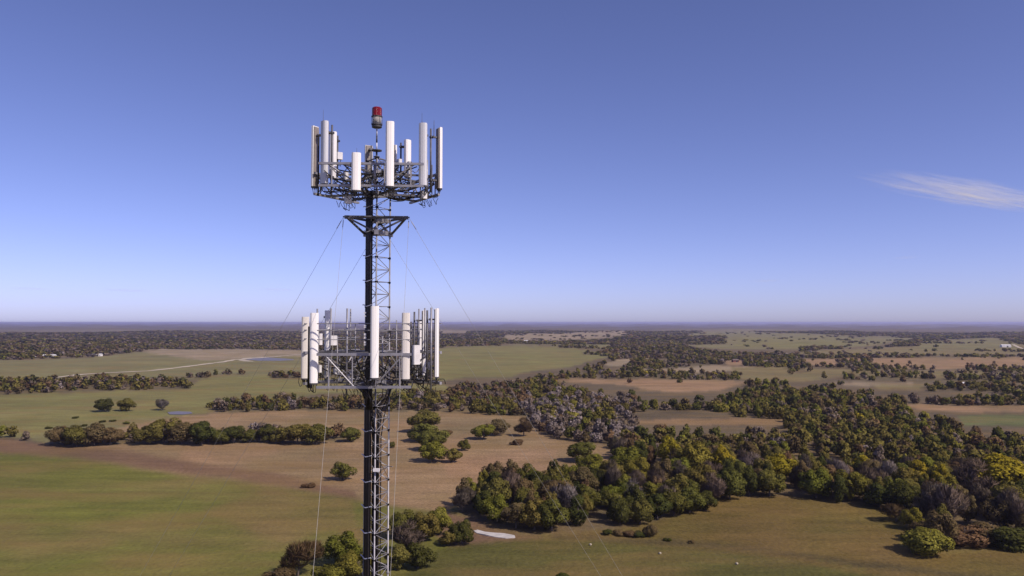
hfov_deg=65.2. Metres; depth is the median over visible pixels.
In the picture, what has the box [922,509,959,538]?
tree
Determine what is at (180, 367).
dirt road
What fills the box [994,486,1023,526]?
bare tree
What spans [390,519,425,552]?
bare tree
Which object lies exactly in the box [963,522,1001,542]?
shrub
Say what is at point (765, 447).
tall tree
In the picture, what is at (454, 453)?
round tree
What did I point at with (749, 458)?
bare tree
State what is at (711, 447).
round tree
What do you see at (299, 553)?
bare tree
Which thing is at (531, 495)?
tall tree
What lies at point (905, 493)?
round tree
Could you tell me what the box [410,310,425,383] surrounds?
panel antenna
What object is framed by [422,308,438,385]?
panel antenna
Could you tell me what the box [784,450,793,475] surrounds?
tall tree
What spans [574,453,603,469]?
round tree
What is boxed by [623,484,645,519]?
tall tree
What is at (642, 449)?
tall tree
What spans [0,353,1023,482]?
woodland
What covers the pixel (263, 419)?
guy wire
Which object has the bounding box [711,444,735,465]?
tall tree
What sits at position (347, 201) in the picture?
remote radio
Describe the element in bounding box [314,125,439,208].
antenna platform
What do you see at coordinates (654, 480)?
tall tree
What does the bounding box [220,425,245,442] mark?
round tree
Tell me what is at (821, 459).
cedar tree
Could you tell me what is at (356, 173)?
panel antenna
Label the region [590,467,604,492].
round tree
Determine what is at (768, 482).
round tree
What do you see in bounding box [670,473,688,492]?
tall tree
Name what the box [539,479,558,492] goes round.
bare tree
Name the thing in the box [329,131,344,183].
panel antenna
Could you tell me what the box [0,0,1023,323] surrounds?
sky
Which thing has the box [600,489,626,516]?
round tree
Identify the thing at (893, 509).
bare tree
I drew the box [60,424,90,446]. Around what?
round tree
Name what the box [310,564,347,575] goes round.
shrub
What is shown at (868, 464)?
round tree
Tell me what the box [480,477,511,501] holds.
round tree
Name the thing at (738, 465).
cedar tree
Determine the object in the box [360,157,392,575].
lattice tower
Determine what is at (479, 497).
round tree
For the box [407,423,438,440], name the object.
round tree
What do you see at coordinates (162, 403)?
bare tree
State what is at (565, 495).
bare tree
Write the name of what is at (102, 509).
ground
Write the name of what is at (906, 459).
bare tree
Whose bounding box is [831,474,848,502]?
cedar tree
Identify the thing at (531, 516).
round tree
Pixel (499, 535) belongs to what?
limestone bank
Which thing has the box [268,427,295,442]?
round tree
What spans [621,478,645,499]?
bare tree
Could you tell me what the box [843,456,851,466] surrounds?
tall tree
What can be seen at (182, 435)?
round tree
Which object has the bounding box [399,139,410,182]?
panel antenna
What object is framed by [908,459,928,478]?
tall tree
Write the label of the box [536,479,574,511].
round tree
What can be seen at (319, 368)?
remote radio
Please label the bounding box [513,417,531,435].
bare tree
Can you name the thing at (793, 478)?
tall tree
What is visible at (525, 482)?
round tree
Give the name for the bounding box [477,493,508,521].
round tree
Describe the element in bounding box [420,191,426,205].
remote radio
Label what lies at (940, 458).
round tree
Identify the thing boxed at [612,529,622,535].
shrub
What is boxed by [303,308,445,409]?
antenna platform
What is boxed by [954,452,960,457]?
tall tree
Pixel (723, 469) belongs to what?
round tree
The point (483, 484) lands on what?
tall tree
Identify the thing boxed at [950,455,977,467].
bare tree
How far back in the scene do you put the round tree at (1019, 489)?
259.21 m
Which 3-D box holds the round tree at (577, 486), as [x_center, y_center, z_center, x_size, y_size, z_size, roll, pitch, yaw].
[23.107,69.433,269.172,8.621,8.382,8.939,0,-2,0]
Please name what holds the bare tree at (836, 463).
on the ground
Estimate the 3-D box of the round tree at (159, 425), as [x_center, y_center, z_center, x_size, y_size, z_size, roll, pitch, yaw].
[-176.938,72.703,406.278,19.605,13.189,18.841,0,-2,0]
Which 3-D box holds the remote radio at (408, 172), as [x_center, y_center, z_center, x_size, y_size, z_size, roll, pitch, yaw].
[-3.456,-3.827,26.683,0.166,0.738,0.361,2,-3,-38]
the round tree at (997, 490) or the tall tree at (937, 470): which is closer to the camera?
the round tree at (997, 490)
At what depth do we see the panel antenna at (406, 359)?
24.19 m
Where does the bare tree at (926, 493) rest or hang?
on the ground
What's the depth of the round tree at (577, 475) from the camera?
281.64 m
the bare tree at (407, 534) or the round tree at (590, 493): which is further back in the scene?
the round tree at (590, 493)
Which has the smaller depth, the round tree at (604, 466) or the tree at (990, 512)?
the tree at (990, 512)
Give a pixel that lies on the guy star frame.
(383, 220)
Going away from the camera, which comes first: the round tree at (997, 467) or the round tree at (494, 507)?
the round tree at (494, 507)
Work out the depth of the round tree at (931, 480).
263.80 m
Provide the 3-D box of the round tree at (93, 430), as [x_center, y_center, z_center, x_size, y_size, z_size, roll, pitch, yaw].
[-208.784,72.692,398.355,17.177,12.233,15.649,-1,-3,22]
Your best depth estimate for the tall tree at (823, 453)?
319.12 m
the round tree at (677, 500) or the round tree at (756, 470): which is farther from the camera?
the round tree at (756, 470)
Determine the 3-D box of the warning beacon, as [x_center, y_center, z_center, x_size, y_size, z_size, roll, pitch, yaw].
[-4.402,-5.001,26.152,0.785,1.875,0.719,0,-2,0]
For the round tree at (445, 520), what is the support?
on the ground
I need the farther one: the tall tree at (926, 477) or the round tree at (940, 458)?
the round tree at (940, 458)
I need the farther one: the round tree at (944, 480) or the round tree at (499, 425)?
the round tree at (499, 425)
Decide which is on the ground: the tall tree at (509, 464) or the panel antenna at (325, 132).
the tall tree at (509, 464)
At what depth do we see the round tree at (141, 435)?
399.45 m
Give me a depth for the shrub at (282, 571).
190.44 m
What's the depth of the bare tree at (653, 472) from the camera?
292.39 m
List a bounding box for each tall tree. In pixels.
[455,477,471,505]
[466,477,476,490]
[476,481,491,494]
[477,470,488,483]
[502,459,518,473]
[523,490,535,521]
[545,490,556,512]
[546,459,560,473]
[580,479,589,486]
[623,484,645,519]
[626,438,634,452]
[634,441,648,458]
[645,445,655,467]
[649,476,661,485]
[657,434,679,460]
[669,448,682,466]
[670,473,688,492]
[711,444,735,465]
[724,461,732,468]
[760,444,769,457]
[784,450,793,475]
[789,468,800,487]
[793,460,814,483]
[804,451,821,469]
[815,451,832,461]
[818,466,832,492]
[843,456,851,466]
[851,455,871,463]
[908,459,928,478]
[918,472,928,479]
[930,464,948,481]
[934,503,952,520]
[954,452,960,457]
[959,494,977,523]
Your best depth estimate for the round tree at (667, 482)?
281.85 m
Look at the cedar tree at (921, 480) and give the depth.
272.87 m
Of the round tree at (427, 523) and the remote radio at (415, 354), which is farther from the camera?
the round tree at (427, 523)
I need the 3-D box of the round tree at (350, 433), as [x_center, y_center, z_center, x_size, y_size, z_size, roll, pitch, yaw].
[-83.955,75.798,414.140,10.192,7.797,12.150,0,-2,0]
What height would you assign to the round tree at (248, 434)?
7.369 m
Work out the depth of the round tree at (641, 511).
243.65 m
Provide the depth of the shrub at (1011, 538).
216.30 m
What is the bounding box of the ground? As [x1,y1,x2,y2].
[0,323,1023,575]
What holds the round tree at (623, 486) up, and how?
on the ground
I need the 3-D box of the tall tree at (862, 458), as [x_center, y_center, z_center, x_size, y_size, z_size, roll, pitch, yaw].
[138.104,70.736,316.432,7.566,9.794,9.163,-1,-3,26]
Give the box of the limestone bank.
[474,530,514,538]
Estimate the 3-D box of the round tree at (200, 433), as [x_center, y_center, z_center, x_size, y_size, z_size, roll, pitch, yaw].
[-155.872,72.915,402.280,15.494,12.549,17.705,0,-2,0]
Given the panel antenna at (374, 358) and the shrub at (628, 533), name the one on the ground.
the shrub at (628, 533)
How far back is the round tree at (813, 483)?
280.21 m
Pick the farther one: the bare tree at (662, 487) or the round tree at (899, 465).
the round tree at (899, 465)
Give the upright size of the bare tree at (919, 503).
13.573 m
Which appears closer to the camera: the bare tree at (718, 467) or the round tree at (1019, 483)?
the round tree at (1019, 483)
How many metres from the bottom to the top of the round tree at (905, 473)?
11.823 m
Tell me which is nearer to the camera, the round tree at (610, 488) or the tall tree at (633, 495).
the tall tree at (633, 495)
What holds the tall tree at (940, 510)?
on the ground
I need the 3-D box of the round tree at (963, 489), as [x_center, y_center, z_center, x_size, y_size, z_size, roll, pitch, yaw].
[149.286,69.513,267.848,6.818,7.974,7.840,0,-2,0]
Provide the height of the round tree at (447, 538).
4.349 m
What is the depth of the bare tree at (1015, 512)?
233.12 m
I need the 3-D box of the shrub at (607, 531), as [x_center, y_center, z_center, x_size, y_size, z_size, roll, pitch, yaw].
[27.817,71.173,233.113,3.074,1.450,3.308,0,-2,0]
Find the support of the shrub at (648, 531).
on the ground
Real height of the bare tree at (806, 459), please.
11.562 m
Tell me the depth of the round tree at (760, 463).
302.47 m
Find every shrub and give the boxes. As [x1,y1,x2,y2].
[261,565,296,575]
[301,482,315,487]
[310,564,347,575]
[509,439,523,444]
[556,572,569,575]
[603,529,611,534]
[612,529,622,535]
[622,530,636,536]
[633,530,645,537]
[642,524,657,536]
[899,526,954,556]
[946,524,990,547]
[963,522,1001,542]
[974,523,1023,552]
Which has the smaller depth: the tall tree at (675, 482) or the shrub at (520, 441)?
the tall tree at (675, 482)
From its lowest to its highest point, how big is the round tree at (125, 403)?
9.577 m
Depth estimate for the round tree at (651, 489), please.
270.12 m
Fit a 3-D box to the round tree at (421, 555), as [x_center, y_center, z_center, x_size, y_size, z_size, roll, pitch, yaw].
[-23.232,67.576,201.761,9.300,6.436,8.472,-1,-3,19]
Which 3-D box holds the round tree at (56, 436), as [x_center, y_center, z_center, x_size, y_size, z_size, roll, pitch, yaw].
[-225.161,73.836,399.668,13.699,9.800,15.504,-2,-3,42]
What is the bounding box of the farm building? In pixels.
[1000,344,1010,346]
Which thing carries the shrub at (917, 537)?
on the ground
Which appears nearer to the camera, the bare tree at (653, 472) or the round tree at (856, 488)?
the round tree at (856, 488)
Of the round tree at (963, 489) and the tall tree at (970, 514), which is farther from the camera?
the round tree at (963, 489)
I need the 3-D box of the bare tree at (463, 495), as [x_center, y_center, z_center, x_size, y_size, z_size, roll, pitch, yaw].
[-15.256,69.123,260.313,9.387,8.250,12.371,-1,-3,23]
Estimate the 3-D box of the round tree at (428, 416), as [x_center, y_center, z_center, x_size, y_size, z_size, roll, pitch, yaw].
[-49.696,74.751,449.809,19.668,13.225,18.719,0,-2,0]
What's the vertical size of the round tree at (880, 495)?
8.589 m
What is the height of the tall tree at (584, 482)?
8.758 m
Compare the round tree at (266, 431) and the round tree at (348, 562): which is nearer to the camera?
the round tree at (348, 562)
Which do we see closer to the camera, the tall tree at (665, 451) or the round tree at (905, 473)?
the round tree at (905, 473)
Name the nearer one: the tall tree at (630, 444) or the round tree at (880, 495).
the round tree at (880, 495)
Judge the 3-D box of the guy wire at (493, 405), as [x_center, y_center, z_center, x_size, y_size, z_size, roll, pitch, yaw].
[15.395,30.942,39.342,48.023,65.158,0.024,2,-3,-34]
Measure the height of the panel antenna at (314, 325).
2.450 m
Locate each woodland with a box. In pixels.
[0,329,1023,359]
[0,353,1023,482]
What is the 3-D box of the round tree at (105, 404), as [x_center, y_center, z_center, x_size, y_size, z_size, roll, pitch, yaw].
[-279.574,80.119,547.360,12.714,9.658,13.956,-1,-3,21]
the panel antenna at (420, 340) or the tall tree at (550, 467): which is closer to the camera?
the panel antenna at (420, 340)
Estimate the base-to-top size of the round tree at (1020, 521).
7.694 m
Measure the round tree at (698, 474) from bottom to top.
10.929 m
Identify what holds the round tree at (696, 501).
on the ground
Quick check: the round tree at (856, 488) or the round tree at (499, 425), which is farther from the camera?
the round tree at (499, 425)
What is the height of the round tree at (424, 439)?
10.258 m
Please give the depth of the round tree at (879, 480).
272.83 m
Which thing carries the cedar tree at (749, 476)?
on the ground
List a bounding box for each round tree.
[44,425,70,444]
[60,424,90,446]
[77,422,113,445]
[93,398,113,411]
[97,427,125,444]
[116,398,135,410]
[130,426,162,443]
[141,417,180,442]
[164,422,195,443]
[187,420,216,444]
[210,429,232,443]
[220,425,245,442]
[239,429,261,441]
[256,424,276,441]
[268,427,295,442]
[282,423,311,443]
[299,423,334,443]
[320,530,362,562]
[329,461,357,479]
[334,548,370,575]
[340,427,359,441]
[383,544,413,569]
[389,441,394,446]
[389,509,418,530]
[403,541,438,567]
[407,409,440,425]
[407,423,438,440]
[410,511,440,540]
[416,430,450,446]
[418,440,448,461]
[428,506,453,534]
[438,531,457,545]
[445,448,462,461]
[448,519,473,543]
[457,439,470,449]
[470,424,494,438]
[472,490,492,512]
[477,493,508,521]
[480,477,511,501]
[481,461,503,473]
[485,419,509,434]
[485,471,505,489]
[501,502,530,527]
[510,478,535,503]
[513,486,539,502]
[516,463,536,476]
[518,497,548,529]
[523,471,551,486]
[528,478,542,492]
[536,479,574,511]
[536,499,569,530]
[542,467,563,478]
[551,476,572,483]
[555,473,571,481]
[560,463,580,473]
[566,442,596,461]
[566,466,598,489]
[573,481,585,492]
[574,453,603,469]
[578,485,603,510]
[579,494,592,512]
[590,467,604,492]
[596,460,625,475]
[599,484,623,501]
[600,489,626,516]
[608,446,640,464]
[613,474,634,489]
[618,479,631,491]
[621,457,654,481]
[627,498,653,523]
[641,481,661,499]
[645,493,672,518]
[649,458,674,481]
[661,475,688,488]
[662,488,690,514]
[671,457,690,473]
[674,441,713,471]
[679,479,699,491]
[681,464,718,490]
[681,485,706,512]
[695,490,718,510]
[706,445,718,451]
[714,467,746,498]
[718,466,734,475]
[720,457,746,474]
[739,441,760,458]
[751,468,761,483]
[752,458,775,476]
[756,468,785,495]
[763,446,785,460]
[765,453,798,478]
[797,467,832,497]
[818,464,838,492]
[833,469,872,500]
[852,459,861,471]
[858,461,880,468]
[861,482,896,506]
[864,476,884,498]
[882,476,904,503]
[886,479,921,508]
[888,462,912,476]
[889,466,921,484]
[899,507,924,524]
[901,478,919,490]
[903,461,925,473]
[908,520,929,531]
[915,456,935,466]
[920,478,941,496]
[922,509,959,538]
[926,465,949,480]
[932,461,951,471]
[934,454,948,461]
[934,474,958,487]
[945,457,962,463]
[947,461,966,468]
[952,483,968,495]
[965,452,1023,488]
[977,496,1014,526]
[989,483,1023,507]
[990,481,1022,495]
[1011,480,1023,492]
[1015,513,1023,530]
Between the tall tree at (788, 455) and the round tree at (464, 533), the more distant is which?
the tall tree at (788, 455)
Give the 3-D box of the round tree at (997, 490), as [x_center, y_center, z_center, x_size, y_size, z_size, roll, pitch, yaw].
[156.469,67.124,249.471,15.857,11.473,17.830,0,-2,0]
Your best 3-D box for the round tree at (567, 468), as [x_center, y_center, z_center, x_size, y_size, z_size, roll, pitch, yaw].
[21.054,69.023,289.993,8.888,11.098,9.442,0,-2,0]
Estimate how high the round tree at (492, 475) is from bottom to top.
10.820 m
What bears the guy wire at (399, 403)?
attached to the guy star frame
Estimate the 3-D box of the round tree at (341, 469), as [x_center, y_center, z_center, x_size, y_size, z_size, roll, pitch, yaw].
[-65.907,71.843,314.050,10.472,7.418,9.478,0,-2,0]
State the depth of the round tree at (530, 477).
275.60 m
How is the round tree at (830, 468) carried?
on the ground
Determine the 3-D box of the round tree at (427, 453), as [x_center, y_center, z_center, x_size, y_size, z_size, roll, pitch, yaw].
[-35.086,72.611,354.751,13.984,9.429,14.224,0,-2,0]
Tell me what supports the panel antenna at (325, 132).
attached to the antenna platform at (407, 188)
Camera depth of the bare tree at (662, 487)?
262.70 m
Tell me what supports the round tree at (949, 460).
on the ground
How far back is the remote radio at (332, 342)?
26.20 m
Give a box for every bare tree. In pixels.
[156,399,169,409]
[278,538,324,575]
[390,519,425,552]
[451,486,476,511]
[499,470,521,504]
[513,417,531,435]
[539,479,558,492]
[545,483,579,513]
[602,459,621,486]
[607,436,626,454]
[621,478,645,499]
[628,470,645,486]
[646,467,665,484]
[657,484,676,495]
[668,459,686,477]
[697,471,726,497]
[701,459,722,477]
[734,449,762,466]
[798,453,812,468]
[825,457,851,473]
[854,465,893,487]
[866,457,881,463]
[871,459,897,482]
[878,503,906,521]
[900,455,916,462]
[910,481,945,517]
[922,482,958,506]
[923,485,970,519]
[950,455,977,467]
[951,457,1000,496]
[967,482,993,515]
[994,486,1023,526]
[1008,500,1023,524]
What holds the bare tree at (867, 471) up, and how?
on the ground
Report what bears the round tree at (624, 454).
on the ground
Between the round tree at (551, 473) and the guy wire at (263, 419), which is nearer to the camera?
the guy wire at (263, 419)
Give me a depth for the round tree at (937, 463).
293.10 m
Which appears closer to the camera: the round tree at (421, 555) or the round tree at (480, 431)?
the round tree at (421, 555)
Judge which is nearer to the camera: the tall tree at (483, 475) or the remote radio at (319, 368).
the remote radio at (319, 368)
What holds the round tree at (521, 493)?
on the ground
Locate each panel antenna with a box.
[298,317,308,387]
[307,313,318,392]
[311,125,323,195]
[320,120,335,193]
[320,359,331,385]
[323,310,329,358]
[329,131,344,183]
[346,152,360,200]
[364,145,373,179]
[366,306,378,387]
[385,121,393,196]
[394,145,396,176]
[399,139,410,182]
[402,313,409,385]
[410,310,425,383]
[410,321,421,371]
[419,122,427,195]
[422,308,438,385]
[428,127,442,197]
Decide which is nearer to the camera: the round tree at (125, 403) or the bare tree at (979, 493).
the bare tree at (979, 493)
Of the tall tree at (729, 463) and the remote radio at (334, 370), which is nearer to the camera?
the remote radio at (334, 370)
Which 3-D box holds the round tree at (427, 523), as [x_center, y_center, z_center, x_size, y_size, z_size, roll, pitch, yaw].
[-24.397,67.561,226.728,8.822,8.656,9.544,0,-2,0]
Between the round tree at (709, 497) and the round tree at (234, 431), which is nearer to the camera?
the round tree at (709, 497)
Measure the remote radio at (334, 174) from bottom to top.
0.494 m
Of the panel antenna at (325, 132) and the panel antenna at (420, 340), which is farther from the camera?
the panel antenna at (420, 340)
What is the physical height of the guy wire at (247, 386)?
65.158 m
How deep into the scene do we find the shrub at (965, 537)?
218.60 m
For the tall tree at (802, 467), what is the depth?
294.74 m
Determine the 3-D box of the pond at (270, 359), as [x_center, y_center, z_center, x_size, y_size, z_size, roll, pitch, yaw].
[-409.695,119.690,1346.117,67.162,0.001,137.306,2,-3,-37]
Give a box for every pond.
[168,411,191,414]
[247,357,293,360]
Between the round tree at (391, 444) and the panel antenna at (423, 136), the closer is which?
the panel antenna at (423, 136)
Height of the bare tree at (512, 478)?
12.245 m
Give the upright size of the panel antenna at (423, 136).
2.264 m
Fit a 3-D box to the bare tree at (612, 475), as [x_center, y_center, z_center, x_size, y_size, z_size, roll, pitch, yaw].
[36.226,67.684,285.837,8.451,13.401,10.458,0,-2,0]
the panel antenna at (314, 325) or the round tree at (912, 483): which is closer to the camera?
the panel antenna at (314, 325)
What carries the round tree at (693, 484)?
on the ground
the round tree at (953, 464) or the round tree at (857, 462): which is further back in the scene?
the round tree at (857, 462)
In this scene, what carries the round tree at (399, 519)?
on the ground
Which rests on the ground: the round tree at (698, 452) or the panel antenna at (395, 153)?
the round tree at (698, 452)
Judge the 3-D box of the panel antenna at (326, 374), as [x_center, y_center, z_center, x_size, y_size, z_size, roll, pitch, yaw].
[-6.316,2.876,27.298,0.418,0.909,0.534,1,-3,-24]
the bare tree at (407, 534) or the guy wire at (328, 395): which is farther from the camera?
the bare tree at (407, 534)
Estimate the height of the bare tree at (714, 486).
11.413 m
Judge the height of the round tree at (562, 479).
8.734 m
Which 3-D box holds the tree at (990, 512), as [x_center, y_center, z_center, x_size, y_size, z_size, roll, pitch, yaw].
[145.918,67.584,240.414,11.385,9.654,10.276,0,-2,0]
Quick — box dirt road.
[42,354,300,378]
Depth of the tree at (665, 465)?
299.67 m
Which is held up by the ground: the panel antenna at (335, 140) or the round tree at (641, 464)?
the round tree at (641, 464)
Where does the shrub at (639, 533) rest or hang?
on the ground
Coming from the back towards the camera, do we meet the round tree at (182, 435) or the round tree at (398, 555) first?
the round tree at (182, 435)
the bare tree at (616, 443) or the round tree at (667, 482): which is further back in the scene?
the bare tree at (616, 443)
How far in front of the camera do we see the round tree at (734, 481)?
277.19 m
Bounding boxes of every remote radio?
[318,334,322,350]
[318,365,321,378]
[328,169,335,183]
[329,336,336,350]
[332,368,338,380]
[337,152,342,165]
[341,172,348,189]
[343,196,351,210]
[406,161,411,183]
[411,345,419,370]
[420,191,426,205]
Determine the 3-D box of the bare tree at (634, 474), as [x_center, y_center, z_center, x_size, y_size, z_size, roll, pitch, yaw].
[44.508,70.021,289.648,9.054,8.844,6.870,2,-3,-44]
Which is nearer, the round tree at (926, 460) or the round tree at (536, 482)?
the round tree at (536, 482)
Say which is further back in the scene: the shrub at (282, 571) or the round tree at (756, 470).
the round tree at (756, 470)
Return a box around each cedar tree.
[568,495,588,525]
[607,497,629,524]
[647,441,656,459]
[733,460,745,480]
[741,463,758,495]
[763,462,771,472]
[816,455,826,466]
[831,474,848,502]
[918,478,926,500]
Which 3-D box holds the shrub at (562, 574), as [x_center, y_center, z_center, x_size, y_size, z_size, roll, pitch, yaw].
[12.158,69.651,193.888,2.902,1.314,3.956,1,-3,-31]
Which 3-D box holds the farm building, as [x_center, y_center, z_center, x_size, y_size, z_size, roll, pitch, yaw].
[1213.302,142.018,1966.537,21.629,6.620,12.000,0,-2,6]
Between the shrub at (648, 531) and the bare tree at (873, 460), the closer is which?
the shrub at (648, 531)
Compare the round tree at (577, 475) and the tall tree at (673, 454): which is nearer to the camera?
the round tree at (577, 475)
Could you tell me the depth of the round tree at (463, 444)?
384.87 m
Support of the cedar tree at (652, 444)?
on the ground
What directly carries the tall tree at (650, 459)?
on the ground
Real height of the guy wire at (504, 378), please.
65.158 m
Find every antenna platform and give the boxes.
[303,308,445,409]
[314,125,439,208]
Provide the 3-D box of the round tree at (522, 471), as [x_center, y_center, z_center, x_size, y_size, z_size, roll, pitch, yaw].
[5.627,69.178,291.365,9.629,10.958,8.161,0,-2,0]
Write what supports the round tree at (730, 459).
on the ground
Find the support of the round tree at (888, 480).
on the ground
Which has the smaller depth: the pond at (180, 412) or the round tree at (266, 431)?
the round tree at (266, 431)
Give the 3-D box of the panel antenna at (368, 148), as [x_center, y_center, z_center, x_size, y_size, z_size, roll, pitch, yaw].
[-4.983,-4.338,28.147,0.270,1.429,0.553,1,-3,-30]
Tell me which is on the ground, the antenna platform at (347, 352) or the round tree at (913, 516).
the round tree at (913, 516)
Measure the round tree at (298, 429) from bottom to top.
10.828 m
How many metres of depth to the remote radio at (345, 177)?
25.37 m
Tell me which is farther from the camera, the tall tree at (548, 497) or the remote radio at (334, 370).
the tall tree at (548, 497)
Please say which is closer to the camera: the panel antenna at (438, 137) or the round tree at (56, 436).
the panel antenna at (438, 137)
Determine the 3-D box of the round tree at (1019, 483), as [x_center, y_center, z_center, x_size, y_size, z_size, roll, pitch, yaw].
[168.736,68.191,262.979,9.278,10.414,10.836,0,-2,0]
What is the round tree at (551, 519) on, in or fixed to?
on the ground
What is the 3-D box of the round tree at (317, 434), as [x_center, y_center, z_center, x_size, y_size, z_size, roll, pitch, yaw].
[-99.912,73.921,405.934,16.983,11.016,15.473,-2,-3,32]
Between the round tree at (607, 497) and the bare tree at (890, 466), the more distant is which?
the bare tree at (890, 466)
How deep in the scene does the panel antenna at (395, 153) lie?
28.24 m
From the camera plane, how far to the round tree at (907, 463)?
302.70 m
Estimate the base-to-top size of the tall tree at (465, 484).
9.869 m
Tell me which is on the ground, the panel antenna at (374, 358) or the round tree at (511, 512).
the round tree at (511, 512)
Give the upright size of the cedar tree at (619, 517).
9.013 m
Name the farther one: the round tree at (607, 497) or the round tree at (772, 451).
the round tree at (772, 451)
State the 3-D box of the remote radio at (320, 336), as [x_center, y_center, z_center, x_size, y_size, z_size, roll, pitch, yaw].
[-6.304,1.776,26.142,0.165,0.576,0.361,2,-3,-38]
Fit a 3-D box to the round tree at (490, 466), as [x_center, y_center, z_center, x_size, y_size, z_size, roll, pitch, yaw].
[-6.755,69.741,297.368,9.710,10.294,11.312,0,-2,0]
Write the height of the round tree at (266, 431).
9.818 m
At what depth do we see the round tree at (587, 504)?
252.27 m
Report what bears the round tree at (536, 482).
on the ground
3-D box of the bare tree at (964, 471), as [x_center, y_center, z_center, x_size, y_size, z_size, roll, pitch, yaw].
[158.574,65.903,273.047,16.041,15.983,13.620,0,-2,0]
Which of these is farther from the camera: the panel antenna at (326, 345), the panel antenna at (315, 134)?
the panel antenna at (326, 345)
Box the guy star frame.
[343,215,409,236]
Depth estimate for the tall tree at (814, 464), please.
310.00 m
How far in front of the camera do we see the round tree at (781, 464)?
305.75 m
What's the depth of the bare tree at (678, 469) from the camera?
297.50 m
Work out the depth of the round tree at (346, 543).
202.75 m
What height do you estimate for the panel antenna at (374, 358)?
2.450 m
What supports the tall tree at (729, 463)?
on the ground
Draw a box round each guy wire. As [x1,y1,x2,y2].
[142,220,341,571]
[169,228,377,575]
[313,217,343,570]
[384,230,599,574]
[390,221,408,575]
[409,218,621,574]
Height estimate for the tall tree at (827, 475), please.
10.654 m
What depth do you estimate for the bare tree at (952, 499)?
238.18 m
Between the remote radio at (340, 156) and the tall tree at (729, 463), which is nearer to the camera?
the remote radio at (340, 156)
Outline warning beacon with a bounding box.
[370,106,384,160]
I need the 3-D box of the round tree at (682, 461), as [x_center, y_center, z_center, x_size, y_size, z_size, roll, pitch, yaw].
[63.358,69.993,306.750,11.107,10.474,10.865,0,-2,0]
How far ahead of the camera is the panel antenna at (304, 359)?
25.58 m
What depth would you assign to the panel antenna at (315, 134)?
26.11 m
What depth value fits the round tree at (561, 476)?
281.87 m
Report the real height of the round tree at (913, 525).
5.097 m
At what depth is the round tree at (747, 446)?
343.25 m
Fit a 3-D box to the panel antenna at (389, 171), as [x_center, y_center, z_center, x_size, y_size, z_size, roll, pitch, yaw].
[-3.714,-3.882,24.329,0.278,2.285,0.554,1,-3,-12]
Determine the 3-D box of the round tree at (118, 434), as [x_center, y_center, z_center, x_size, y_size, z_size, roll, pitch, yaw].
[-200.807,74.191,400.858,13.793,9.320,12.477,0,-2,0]
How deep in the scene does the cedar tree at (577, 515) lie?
242.55 m
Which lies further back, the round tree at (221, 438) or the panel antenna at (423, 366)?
the round tree at (221, 438)
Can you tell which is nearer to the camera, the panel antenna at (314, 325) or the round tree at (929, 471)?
the panel antenna at (314, 325)
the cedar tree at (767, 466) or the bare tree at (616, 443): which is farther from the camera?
the bare tree at (616, 443)
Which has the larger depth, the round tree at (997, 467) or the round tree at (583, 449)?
the round tree at (583, 449)
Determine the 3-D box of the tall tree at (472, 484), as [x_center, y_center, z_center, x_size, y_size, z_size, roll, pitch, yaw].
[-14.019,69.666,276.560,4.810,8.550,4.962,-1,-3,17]
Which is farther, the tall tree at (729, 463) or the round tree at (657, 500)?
the tall tree at (729, 463)
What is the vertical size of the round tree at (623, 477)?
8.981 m
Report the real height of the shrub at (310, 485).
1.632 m

